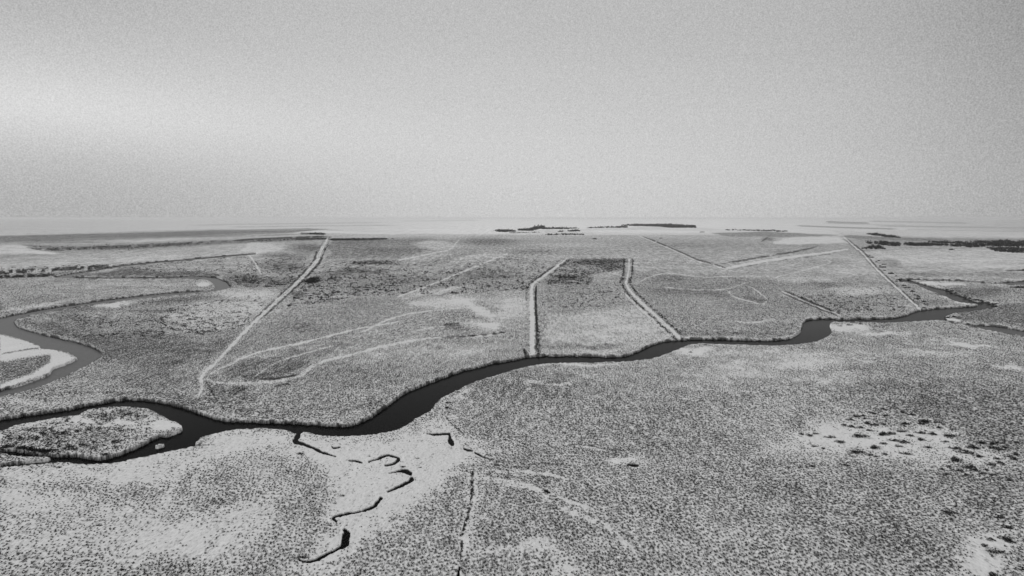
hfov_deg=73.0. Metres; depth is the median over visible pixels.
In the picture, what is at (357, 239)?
scrub
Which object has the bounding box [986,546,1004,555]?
shrub
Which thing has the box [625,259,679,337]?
track
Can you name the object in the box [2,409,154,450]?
scrub
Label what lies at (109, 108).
sky
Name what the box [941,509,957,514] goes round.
shrub
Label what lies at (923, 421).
shrub
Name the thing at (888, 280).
track
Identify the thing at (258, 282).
scrub
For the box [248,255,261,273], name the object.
track
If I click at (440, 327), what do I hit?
track
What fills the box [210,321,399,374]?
track
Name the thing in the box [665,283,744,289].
track
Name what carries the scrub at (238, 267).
on the ground
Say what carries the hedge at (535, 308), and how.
on the ground
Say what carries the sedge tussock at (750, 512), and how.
on the ground
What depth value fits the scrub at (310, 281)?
1103.67 m
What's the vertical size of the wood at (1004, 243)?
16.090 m
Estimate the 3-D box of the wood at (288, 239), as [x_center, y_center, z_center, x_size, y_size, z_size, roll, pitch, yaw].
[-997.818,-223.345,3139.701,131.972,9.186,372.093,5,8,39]
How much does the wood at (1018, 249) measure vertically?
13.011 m
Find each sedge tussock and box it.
[0,271,1023,344]
[0,309,1023,457]
[0,380,1023,575]
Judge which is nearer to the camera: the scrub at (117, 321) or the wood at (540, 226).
the scrub at (117, 321)
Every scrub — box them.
[0,264,108,278]
[0,444,58,453]
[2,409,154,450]
[35,237,312,250]
[67,310,164,337]
[132,257,255,272]
[157,294,263,334]
[225,258,303,286]
[287,256,550,305]
[305,276,321,283]
[331,238,393,239]
[346,260,395,264]
[542,284,624,307]
[547,258,623,284]
[805,287,904,311]
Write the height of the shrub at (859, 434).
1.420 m
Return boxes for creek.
[293,428,638,575]
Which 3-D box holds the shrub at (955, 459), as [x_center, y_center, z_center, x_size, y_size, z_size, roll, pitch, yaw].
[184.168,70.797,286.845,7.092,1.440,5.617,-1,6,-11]
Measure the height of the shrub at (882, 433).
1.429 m
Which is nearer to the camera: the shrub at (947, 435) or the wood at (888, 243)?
the shrub at (947, 435)
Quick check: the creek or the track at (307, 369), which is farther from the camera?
the track at (307, 369)
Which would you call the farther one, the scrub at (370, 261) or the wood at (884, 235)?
the wood at (884, 235)
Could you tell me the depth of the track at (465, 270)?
1201.16 m
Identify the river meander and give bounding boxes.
[0,254,253,395]
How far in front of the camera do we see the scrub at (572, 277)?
1283.45 m
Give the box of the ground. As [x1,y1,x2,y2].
[0,218,1023,575]
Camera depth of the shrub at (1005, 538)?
216.17 m
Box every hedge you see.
[284,246,327,296]
[526,266,554,292]
[534,286,540,353]
[619,259,625,282]
[620,284,674,337]
[628,259,633,282]
[630,282,685,334]
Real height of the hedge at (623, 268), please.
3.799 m
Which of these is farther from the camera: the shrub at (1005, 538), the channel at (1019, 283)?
the channel at (1019, 283)
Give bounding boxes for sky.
[0,0,1023,217]
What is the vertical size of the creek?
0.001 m
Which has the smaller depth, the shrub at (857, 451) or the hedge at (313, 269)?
the shrub at (857, 451)
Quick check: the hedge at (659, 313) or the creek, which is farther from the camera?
the hedge at (659, 313)
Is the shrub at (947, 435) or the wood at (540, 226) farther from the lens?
the wood at (540, 226)
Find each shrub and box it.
[850,448,866,453]
[852,432,869,437]
[878,431,889,435]
[918,419,928,423]
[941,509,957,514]
[943,432,957,437]
[951,456,962,461]
[956,450,974,454]
[965,444,978,448]
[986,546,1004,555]
[998,535,1011,541]
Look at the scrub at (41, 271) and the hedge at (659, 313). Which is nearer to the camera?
the hedge at (659, 313)
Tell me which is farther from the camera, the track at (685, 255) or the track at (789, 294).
the track at (685, 255)
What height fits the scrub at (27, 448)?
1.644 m
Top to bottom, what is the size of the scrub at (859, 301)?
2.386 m
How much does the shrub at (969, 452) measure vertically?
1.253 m
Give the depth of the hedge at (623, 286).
762.00 m
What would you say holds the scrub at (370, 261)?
on the ground
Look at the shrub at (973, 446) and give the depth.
301.88 m
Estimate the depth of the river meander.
578.93 m
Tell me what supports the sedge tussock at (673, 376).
on the ground
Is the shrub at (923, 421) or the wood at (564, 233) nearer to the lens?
the shrub at (923, 421)
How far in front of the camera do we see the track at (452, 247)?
1936.75 m
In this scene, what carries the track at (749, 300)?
on the ground
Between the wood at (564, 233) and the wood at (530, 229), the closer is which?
the wood at (564, 233)
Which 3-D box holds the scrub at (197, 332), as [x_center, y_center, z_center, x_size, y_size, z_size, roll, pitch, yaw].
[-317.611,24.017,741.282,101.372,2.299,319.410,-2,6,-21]
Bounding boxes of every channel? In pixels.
[907,280,1023,284]
[968,325,1023,335]
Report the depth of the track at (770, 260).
1699.98 m
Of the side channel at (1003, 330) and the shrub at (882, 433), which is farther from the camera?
the side channel at (1003, 330)
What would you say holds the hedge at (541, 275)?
on the ground
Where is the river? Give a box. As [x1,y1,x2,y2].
[0,280,996,466]
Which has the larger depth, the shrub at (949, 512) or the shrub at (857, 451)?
the shrub at (857, 451)
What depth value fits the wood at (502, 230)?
4972.35 m
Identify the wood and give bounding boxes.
[257,238,326,240]
[493,229,515,231]
[518,226,579,230]
[534,224,545,228]
[545,233,583,234]
[589,225,627,227]
[623,223,695,227]
[726,229,786,231]
[865,240,900,245]
[867,231,900,237]
[903,241,947,245]
[928,239,1023,247]
[985,245,1023,252]
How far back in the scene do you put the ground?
393.20 m
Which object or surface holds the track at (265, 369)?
on the ground
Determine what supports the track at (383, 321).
on the ground
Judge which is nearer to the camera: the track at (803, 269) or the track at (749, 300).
the track at (749, 300)
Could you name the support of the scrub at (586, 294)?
on the ground
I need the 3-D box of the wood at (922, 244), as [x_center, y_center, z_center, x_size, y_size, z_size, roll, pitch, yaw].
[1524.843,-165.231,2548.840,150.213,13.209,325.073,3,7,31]
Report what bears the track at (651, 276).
on the ground
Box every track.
[197,237,328,398]
[207,333,505,385]
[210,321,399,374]
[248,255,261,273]
[256,345,333,375]
[360,308,461,332]
[396,240,458,260]
[397,253,506,297]
[408,321,473,333]
[529,258,566,354]
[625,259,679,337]
[639,236,727,269]
[639,272,768,282]
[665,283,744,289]
[727,249,847,268]
[728,287,767,304]
[775,258,830,277]
[782,291,840,315]
[843,236,920,308]
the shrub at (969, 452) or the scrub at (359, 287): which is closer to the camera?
the shrub at (969, 452)
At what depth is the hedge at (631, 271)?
1282.02 m
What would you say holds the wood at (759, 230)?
on the ground

